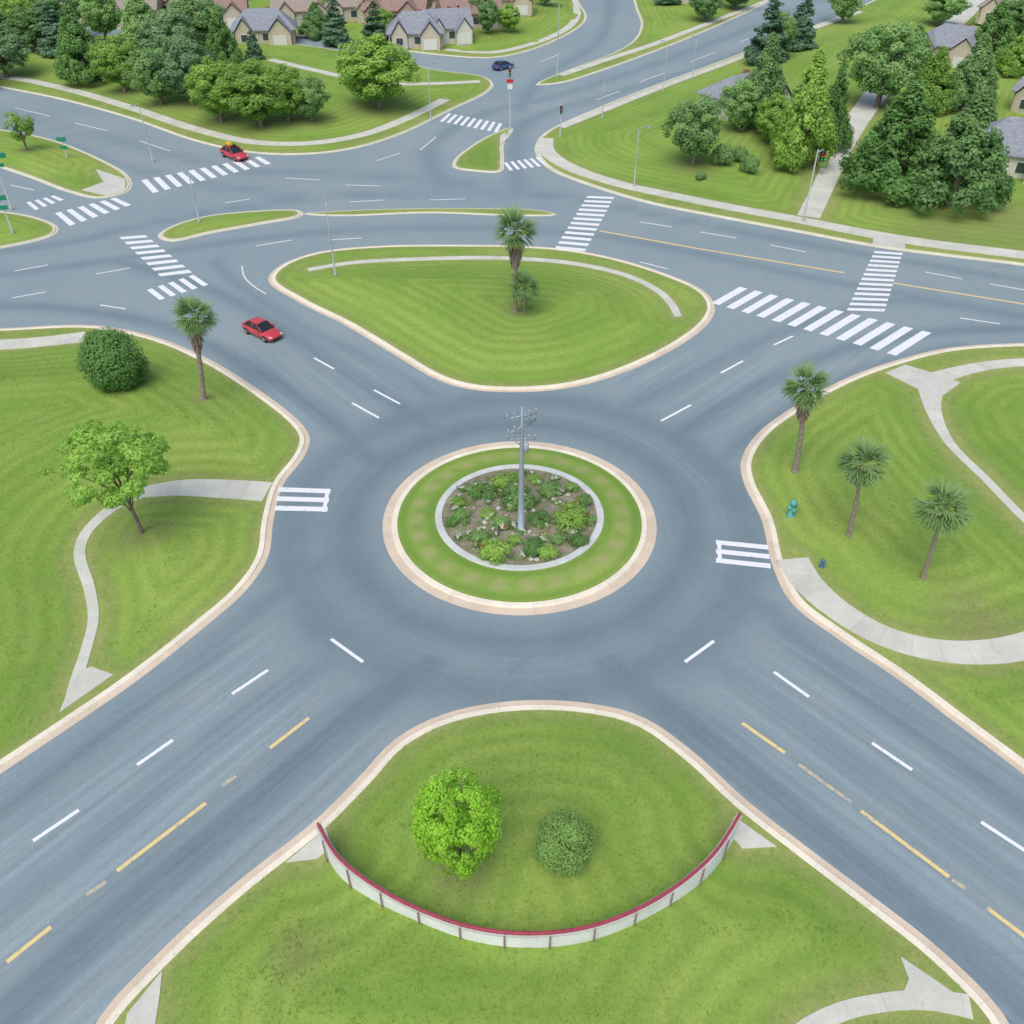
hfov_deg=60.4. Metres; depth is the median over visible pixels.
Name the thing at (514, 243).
palm tree
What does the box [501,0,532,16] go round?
house
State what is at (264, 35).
window
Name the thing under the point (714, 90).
house
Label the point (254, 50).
conifer tree
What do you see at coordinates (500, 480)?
shrub
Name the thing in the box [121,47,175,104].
tree
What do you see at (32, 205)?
crosswalk
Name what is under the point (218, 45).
tree
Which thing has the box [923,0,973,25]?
tree
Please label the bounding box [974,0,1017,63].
tree
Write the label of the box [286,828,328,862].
pavement
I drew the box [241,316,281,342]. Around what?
car
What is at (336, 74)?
path
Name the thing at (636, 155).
street lamp
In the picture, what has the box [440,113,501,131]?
crosswalk
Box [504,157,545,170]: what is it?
crosswalk
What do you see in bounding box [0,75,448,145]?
path
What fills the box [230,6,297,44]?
house
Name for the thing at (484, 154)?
lawn
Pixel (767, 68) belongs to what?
tree
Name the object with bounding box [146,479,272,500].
path
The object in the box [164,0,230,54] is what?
tree
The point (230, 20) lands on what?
garage door
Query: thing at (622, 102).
path
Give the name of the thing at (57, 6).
tree
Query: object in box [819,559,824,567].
fire hydrant
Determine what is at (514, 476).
shrub
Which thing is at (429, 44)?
garage door
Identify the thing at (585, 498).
shrub
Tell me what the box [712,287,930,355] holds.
crosswalk
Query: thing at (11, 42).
tree
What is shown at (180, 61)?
tree
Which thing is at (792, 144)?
tree
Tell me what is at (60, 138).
street sign
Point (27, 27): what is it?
tree
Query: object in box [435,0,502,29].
house
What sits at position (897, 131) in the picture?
tree
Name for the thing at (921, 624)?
lawn
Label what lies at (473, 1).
tree
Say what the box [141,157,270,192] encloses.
crosswalk
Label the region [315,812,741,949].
curved wall
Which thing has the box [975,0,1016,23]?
house
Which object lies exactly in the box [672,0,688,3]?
house
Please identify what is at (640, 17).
kerb
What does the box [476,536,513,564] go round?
shrub
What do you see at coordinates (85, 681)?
pavement
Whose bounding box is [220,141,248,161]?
car
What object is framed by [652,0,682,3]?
conifer tree
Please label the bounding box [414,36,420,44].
window
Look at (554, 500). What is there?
flowering plant
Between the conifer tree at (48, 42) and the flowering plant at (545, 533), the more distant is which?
the conifer tree at (48, 42)
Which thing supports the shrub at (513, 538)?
on the garden soil
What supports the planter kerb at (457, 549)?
on the lawn ring
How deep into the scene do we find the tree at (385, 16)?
208.29 m
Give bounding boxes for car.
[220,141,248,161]
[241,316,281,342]
[491,60,513,70]
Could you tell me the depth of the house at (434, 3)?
228.98 m
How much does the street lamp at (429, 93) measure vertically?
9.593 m
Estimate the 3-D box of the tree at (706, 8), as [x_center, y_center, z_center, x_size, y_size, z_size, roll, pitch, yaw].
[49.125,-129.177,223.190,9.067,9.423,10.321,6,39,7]
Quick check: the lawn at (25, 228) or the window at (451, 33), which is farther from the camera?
the window at (451, 33)
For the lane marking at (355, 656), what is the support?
on the road
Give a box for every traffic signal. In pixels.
[507,66,512,128]
[559,103,562,136]
[802,149,826,220]
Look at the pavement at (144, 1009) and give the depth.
40.24 m
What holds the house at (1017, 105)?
on the lawn at (606, 145)
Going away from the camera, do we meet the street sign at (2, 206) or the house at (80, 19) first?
the street sign at (2, 206)
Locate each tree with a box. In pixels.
[0,0,33,20]
[0,6,53,49]
[0,8,6,26]
[0,23,30,77]
[1,111,34,150]
[27,0,84,21]
[35,2,64,56]
[38,418,170,533]
[53,3,115,84]
[76,0,122,39]
[88,33,140,92]
[115,0,161,53]
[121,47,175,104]
[135,8,197,54]
[145,36,218,104]
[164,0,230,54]
[166,293,219,399]
[182,55,243,122]
[203,8,246,66]
[210,58,289,127]
[244,29,265,59]
[258,63,307,121]
[293,74,331,122]
[297,1,330,39]
[321,0,353,45]
[333,32,421,108]
[359,0,388,42]
[375,6,394,25]
[410,765,503,879]
[468,0,490,5]
[476,0,500,33]
[491,201,539,312]
[496,3,520,32]
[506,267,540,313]
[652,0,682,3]
[661,93,726,165]
[688,0,723,21]
[717,77,764,130]
[725,0,748,9]
[736,32,787,130]
[743,0,790,63]
[754,92,788,138]
[766,8,798,49]
[768,47,841,172]
[778,357,832,472]
[784,0,819,51]
[816,65,854,151]
[826,0,865,23]
[832,434,894,537]
[836,19,928,107]
[838,76,951,206]
[899,23,933,75]
[901,87,1015,215]
[907,46,957,115]
[909,475,977,579]
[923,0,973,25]
[939,32,999,109]
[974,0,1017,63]
[992,30,1023,77]
[1002,0,1023,37]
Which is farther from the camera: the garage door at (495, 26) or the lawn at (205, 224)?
the garage door at (495, 26)
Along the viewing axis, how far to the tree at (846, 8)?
218.98 m
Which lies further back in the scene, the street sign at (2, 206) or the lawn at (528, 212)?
the lawn at (528, 212)
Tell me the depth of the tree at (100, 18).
196.81 m
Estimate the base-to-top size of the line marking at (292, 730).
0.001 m
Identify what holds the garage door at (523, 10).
in the house at (525, 8)
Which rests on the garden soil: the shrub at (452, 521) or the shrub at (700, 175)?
the shrub at (452, 521)
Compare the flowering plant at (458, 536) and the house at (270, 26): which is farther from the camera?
the house at (270, 26)
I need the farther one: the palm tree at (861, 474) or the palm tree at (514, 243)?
the palm tree at (514, 243)
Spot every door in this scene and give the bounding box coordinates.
[227,18,235,27]
[273,35,286,44]
[407,38,411,47]
[423,39,436,49]
[458,33,470,44]
[490,23,497,28]
[516,6,527,14]
[951,57,967,67]
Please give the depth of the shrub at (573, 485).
69.87 m
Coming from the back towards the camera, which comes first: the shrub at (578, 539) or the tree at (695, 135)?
the tree at (695, 135)
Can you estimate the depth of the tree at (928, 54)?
176.50 m
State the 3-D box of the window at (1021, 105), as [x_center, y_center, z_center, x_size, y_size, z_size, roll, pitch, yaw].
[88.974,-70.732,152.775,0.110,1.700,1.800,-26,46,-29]
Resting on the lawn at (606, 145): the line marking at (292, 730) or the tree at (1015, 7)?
the tree at (1015, 7)
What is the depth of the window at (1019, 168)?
126.20 m
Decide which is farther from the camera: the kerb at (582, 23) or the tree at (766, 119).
the kerb at (582, 23)
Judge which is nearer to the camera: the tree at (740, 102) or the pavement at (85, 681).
the pavement at (85, 681)
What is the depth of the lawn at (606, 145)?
133.17 m
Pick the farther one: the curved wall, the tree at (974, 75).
the tree at (974, 75)
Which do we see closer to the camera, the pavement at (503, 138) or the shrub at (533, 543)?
the shrub at (533, 543)
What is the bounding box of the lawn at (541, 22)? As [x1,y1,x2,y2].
[118,0,583,56]
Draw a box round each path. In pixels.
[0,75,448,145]
[0,332,84,349]
[65,486,151,696]
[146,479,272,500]
[267,59,480,84]
[307,256,681,316]
[444,0,580,52]
[537,138,1023,258]
[556,0,769,75]
[557,11,861,127]
[776,557,1023,664]
[796,990,972,1023]
[797,0,984,217]
[918,389,1023,522]
[932,358,1023,379]
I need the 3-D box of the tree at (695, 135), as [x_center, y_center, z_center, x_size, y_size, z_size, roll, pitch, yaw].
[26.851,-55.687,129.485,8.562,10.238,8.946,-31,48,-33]
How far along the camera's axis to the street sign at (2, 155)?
117.86 m
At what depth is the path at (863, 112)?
139.40 m
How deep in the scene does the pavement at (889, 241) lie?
111.18 m
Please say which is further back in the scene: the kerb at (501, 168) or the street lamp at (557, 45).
the street lamp at (557, 45)
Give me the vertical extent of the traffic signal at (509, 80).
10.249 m
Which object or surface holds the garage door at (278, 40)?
in the house at (270, 26)
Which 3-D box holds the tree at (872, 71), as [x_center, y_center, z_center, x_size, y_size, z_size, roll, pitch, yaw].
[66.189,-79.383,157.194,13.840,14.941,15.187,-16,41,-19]
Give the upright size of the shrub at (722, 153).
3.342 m
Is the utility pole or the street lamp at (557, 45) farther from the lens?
the street lamp at (557, 45)
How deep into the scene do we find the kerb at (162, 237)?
115.50 m
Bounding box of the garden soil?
[442,469,596,564]
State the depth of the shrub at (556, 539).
64.88 m
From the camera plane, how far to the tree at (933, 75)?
151.57 m
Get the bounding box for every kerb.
[0,35,492,154]
[0,129,131,198]
[0,211,58,248]
[0,325,309,773]
[87,0,586,57]
[96,700,1008,1023]
[158,209,302,241]
[268,245,714,391]
[305,208,556,215]
[383,441,656,614]
[435,464,603,570]
[452,127,512,172]
[535,0,1023,265]
[536,0,767,84]
[740,343,1023,773]
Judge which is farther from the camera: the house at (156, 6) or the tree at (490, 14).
the house at (156, 6)
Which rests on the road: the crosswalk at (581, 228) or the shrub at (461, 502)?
the crosswalk at (581, 228)
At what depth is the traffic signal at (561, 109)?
143.91 m
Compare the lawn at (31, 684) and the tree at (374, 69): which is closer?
the lawn at (31, 684)
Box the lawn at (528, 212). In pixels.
[313,209,552,214]
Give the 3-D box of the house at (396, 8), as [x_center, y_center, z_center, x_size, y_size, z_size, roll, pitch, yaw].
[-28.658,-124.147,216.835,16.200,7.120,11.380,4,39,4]
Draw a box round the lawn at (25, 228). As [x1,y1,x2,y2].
[0,212,52,245]
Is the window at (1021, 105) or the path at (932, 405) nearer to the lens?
the path at (932, 405)
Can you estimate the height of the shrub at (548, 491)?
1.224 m
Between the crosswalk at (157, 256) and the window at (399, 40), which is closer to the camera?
the crosswalk at (157, 256)
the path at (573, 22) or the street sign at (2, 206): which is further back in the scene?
the path at (573, 22)
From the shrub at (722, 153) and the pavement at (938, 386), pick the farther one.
the shrub at (722, 153)
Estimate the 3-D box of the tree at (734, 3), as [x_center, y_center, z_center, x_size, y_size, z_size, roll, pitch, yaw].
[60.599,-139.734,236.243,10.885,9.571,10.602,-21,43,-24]
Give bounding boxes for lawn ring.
[397,448,641,601]
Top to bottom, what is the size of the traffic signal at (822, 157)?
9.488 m
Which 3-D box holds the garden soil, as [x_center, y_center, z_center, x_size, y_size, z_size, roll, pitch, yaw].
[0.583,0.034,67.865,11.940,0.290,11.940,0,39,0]
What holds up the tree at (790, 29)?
on the lawn at (606, 145)
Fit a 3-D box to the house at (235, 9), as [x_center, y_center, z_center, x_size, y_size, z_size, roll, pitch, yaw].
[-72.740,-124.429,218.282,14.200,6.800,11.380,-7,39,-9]
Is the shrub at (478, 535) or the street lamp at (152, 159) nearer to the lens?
the shrub at (478, 535)
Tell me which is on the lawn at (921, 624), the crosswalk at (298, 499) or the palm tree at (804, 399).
the palm tree at (804, 399)
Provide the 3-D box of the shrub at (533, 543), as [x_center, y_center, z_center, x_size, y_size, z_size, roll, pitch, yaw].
[1.511,2.425,64.312,1.937,1.224,2.202,-16,41,-19]
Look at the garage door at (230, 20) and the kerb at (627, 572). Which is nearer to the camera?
the kerb at (627, 572)
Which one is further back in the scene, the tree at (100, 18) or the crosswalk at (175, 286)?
the tree at (100, 18)
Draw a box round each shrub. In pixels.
[74,326,149,392]
[444,516,458,526]
[449,495,467,506]
[451,507,471,525]
[464,484,474,495]
[465,529,490,543]
[468,481,499,500]
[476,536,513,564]
[480,506,496,520]
[489,475,511,489]
[489,515,509,527]
[497,483,540,510]
[506,471,518,484]
[506,534,521,545]
[521,535,544,556]
[528,474,543,485]
[528,509,552,527]
[532,807,597,877]
[537,543,557,560]
[538,479,561,498]
[550,531,568,545]
[552,500,588,532]
[561,481,577,491]
[566,531,589,547]
[576,493,592,507]
[585,514,596,526]
[695,170,706,180]
[710,142,734,164]
[732,145,748,161]
[738,153,760,173]
[1003,176,1016,190]
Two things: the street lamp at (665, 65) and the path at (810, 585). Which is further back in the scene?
the street lamp at (665, 65)
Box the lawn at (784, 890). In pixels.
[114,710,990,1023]
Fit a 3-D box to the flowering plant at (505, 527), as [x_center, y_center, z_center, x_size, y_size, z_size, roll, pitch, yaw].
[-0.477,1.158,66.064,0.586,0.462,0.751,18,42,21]
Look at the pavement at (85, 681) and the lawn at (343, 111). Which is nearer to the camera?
the pavement at (85, 681)
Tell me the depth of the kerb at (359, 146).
152.70 m
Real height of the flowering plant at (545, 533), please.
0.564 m
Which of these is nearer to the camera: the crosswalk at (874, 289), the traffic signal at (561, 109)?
the crosswalk at (874, 289)
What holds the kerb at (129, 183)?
on the road
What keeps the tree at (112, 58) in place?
on the lawn at (343, 111)
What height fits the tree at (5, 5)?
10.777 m
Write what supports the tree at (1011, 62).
on the lawn at (606, 145)
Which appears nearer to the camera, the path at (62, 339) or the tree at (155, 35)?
the path at (62, 339)
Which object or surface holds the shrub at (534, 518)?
on the garden soil
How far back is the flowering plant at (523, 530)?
65.52 m
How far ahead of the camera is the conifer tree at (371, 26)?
200.95 m
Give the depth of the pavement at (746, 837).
46.79 m
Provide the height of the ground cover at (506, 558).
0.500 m
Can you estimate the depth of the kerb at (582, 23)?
200.99 m
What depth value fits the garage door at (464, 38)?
201.00 m
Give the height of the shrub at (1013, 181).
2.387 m
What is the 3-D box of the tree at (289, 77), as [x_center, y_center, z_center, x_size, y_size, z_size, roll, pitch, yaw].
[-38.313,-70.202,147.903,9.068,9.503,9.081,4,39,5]
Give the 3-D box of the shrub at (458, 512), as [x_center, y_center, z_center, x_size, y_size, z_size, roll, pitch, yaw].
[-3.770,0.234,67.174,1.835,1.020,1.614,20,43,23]
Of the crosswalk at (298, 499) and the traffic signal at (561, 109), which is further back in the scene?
the traffic signal at (561, 109)
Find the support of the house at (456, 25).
on the lawn at (541, 22)
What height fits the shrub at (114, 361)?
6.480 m
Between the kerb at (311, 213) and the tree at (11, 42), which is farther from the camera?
the tree at (11, 42)
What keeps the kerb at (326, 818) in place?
on the road
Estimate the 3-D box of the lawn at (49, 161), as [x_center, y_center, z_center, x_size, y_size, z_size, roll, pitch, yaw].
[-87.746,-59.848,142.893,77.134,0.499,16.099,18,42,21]
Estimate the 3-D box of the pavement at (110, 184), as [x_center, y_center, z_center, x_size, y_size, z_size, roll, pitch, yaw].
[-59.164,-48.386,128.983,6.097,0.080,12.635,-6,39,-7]
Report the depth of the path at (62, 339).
90.39 m
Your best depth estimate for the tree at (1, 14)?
187.05 m
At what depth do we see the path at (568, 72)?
206.03 m
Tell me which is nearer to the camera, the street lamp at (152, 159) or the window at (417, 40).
the street lamp at (152, 159)
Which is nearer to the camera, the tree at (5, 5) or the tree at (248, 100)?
the tree at (248, 100)
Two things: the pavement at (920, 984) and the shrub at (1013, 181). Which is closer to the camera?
the pavement at (920, 984)
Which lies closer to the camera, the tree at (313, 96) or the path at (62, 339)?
the path at (62, 339)
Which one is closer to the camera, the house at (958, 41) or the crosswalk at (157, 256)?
the crosswalk at (157, 256)
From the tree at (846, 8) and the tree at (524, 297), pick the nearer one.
the tree at (524, 297)
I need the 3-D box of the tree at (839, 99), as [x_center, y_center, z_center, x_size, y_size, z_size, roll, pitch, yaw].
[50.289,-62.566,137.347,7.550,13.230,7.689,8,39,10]
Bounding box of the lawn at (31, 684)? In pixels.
[0,327,299,758]
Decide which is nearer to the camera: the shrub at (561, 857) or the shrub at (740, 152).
the shrub at (561, 857)
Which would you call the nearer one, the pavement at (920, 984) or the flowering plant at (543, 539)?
the pavement at (920, 984)
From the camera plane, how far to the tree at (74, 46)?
168.99 m
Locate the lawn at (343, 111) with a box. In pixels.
[0,35,489,152]
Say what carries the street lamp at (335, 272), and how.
on the lawn at (543, 362)
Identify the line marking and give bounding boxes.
[6,230,1023,962]
[85,763,966,895]
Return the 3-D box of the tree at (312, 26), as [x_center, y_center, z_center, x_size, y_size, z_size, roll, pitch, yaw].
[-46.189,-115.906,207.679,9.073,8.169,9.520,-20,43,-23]
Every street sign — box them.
[0,151,12,209]
[0,195,13,233]
[56,135,68,157]
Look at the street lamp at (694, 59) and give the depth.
175.29 m
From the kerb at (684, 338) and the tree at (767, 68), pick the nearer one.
the kerb at (684, 338)
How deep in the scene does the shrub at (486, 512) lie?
67.19 m
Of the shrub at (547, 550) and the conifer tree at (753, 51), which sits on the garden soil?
the shrub at (547, 550)
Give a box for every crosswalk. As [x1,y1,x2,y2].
[26,196,63,209]
[55,198,130,225]
[120,235,191,275]
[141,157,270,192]
[147,275,207,299]
[275,487,330,510]
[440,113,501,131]
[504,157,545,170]
[555,196,613,250]
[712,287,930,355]
[716,540,770,567]
[847,251,902,311]
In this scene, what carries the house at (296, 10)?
on the lawn at (541, 22)
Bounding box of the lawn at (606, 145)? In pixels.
[541,0,1023,262]
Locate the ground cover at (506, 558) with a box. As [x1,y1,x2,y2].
[447,471,589,562]
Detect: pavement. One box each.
[59,666,112,712]
[83,169,125,195]
[125,971,161,1023]
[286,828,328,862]
[500,132,506,144]
[733,816,776,848]
[872,234,904,248]
[886,365,959,398]
[901,957,966,1001]
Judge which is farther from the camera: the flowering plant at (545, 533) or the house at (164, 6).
the house at (164, 6)
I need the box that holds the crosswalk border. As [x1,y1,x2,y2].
[322,489,721,562]
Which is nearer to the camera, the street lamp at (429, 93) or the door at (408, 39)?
the street lamp at (429, 93)
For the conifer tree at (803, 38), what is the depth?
193.44 m
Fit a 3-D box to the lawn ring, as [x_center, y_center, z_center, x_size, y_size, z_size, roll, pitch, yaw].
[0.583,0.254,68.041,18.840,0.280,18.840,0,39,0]
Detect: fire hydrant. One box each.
[786,499,797,517]
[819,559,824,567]
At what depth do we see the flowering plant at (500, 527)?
65.89 m
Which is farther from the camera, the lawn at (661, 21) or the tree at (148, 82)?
the lawn at (661, 21)
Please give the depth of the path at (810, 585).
58.18 m
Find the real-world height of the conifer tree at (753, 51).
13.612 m
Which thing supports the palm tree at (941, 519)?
on the lawn at (921, 624)
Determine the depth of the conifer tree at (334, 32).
199.28 m
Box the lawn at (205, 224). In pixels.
[163,210,297,238]
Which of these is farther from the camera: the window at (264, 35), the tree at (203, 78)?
the window at (264, 35)
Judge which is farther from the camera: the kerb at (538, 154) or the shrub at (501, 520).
the kerb at (538, 154)
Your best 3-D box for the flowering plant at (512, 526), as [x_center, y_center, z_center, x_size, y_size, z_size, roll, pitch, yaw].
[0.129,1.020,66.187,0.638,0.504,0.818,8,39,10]
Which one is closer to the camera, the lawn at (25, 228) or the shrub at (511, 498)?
the shrub at (511, 498)
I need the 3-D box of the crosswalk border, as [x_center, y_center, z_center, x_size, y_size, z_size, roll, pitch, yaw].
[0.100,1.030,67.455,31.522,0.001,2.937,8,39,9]
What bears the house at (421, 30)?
on the lawn at (541, 22)
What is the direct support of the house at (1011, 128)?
on the lawn at (606, 145)
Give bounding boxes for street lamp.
[130,104,153,161]
[181,167,200,221]
[321,195,336,275]
[428,63,435,121]
[552,1,559,77]
[597,79,604,118]
[633,126,650,185]
[660,40,667,90]
[691,36,696,79]
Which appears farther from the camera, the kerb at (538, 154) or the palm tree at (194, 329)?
the kerb at (538, 154)
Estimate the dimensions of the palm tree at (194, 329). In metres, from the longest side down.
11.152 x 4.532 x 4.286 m
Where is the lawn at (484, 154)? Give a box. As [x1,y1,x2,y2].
[456,128,508,170]
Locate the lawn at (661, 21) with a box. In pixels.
[539,0,762,83]
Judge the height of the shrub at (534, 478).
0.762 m
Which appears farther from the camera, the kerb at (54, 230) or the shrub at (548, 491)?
the kerb at (54, 230)
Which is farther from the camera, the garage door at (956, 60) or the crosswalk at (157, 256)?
the garage door at (956, 60)
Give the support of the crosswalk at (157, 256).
on the road
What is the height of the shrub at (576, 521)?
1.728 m
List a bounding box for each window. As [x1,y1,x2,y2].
[240,34,247,42]
[262,33,268,40]
[350,10,356,17]
[395,37,403,45]
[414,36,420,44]
[448,31,454,38]
[473,17,478,24]
[1013,161,1023,174]
[1018,98,1023,109]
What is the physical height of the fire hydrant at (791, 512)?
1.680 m
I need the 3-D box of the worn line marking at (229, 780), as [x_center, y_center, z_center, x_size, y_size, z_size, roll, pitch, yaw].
[0.773,16.945,47.603,44.853,0.001,7.987,0,39,0]
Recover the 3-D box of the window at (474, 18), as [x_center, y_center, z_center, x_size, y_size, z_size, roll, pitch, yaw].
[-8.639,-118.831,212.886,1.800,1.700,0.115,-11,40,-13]
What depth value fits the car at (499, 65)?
183.47 m
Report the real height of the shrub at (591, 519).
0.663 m
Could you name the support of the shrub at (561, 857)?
on the lawn at (784, 890)
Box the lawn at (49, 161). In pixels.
[0,130,126,195]
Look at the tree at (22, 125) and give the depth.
136.50 m
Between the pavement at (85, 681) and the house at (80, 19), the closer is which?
the pavement at (85, 681)
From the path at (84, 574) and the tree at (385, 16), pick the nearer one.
the path at (84, 574)
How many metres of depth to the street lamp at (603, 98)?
152.72 m
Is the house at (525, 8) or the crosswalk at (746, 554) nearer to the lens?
the crosswalk at (746, 554)
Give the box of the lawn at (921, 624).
[751,346,1023,758]
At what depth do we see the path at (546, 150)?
119.15 m
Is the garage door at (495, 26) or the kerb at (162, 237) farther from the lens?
the garage door at (495, 26)
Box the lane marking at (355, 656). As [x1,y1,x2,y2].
[11,36,1023,851]
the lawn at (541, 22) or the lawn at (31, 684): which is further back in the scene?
the lawn at (541, 22)
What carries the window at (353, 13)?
in the house at (350, 11)
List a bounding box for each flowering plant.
[454,534,462,539]
[457,485,465,492]
[497,523,506,530]
[502,524,509,530]
[510,521,517,529]
[518,551,525,559]
[519,527,525,534]
[539,536,546,543]
[541,529,549,538]
[550,496,557,502]
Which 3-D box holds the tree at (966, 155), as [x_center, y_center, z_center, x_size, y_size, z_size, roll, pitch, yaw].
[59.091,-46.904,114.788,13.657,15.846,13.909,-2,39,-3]
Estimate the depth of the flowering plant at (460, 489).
69.90 m
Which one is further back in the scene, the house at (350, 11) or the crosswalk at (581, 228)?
the house at (350, 11)
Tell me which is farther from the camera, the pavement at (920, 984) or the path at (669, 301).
the path at (669, 301)
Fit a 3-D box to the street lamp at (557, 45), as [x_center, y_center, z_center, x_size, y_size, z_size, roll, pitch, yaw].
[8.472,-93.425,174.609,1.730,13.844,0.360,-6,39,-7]
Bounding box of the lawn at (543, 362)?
[276,246,706,386]
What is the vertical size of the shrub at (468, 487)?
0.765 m
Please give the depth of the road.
61.73 m
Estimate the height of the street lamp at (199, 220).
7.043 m
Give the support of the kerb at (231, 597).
on the road
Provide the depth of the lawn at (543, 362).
94.42 m
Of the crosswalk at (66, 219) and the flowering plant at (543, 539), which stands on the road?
the crosswalk at (66, 219)
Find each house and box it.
[60,0,87,26]
[93,0,163,26]
[162,0,177,15]
[188,0,248,27]
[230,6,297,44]
[270,0,327,26]
[319,0,366,23]
[360,0,431,24]
[386,9,444,50]
[421,6,474,45]
[430,0,437,8]
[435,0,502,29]
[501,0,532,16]
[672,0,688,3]
[696,69,792,120]
[926,23,995,67]
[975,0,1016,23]
[985,116,1023,183]
[1010,76,1023,114]
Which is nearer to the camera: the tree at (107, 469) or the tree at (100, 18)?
the tree at (107, 469)
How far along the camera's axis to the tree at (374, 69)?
151.36 m
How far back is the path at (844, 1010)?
40.25 m
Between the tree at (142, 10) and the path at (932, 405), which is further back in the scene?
the tree at (142, 10)
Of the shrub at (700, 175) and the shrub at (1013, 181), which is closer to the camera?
the shrub at (1013, 181)
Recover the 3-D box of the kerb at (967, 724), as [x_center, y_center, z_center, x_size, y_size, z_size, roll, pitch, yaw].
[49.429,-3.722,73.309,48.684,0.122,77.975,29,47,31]
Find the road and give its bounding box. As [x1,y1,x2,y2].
[0,0,1023,1023]
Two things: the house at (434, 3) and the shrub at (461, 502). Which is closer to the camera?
the shrub at (461, 502)
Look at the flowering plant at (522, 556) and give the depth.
63.66 m
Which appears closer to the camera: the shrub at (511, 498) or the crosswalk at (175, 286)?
the shrub at (511, 498)
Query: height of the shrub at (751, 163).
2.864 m
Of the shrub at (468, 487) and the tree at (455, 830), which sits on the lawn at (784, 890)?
the tree at (455, 830)
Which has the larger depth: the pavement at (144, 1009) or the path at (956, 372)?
the path at (956, 372)
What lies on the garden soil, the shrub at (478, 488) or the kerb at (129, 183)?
the shrub at (478, 488)
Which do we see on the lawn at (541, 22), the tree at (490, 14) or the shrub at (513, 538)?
the tree at (490, 14)
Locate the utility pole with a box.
[506,406,537,533]
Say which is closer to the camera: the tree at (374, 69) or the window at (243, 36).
the tree at (374, 69)
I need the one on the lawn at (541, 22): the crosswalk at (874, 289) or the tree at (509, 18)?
the tree at (509, 18)

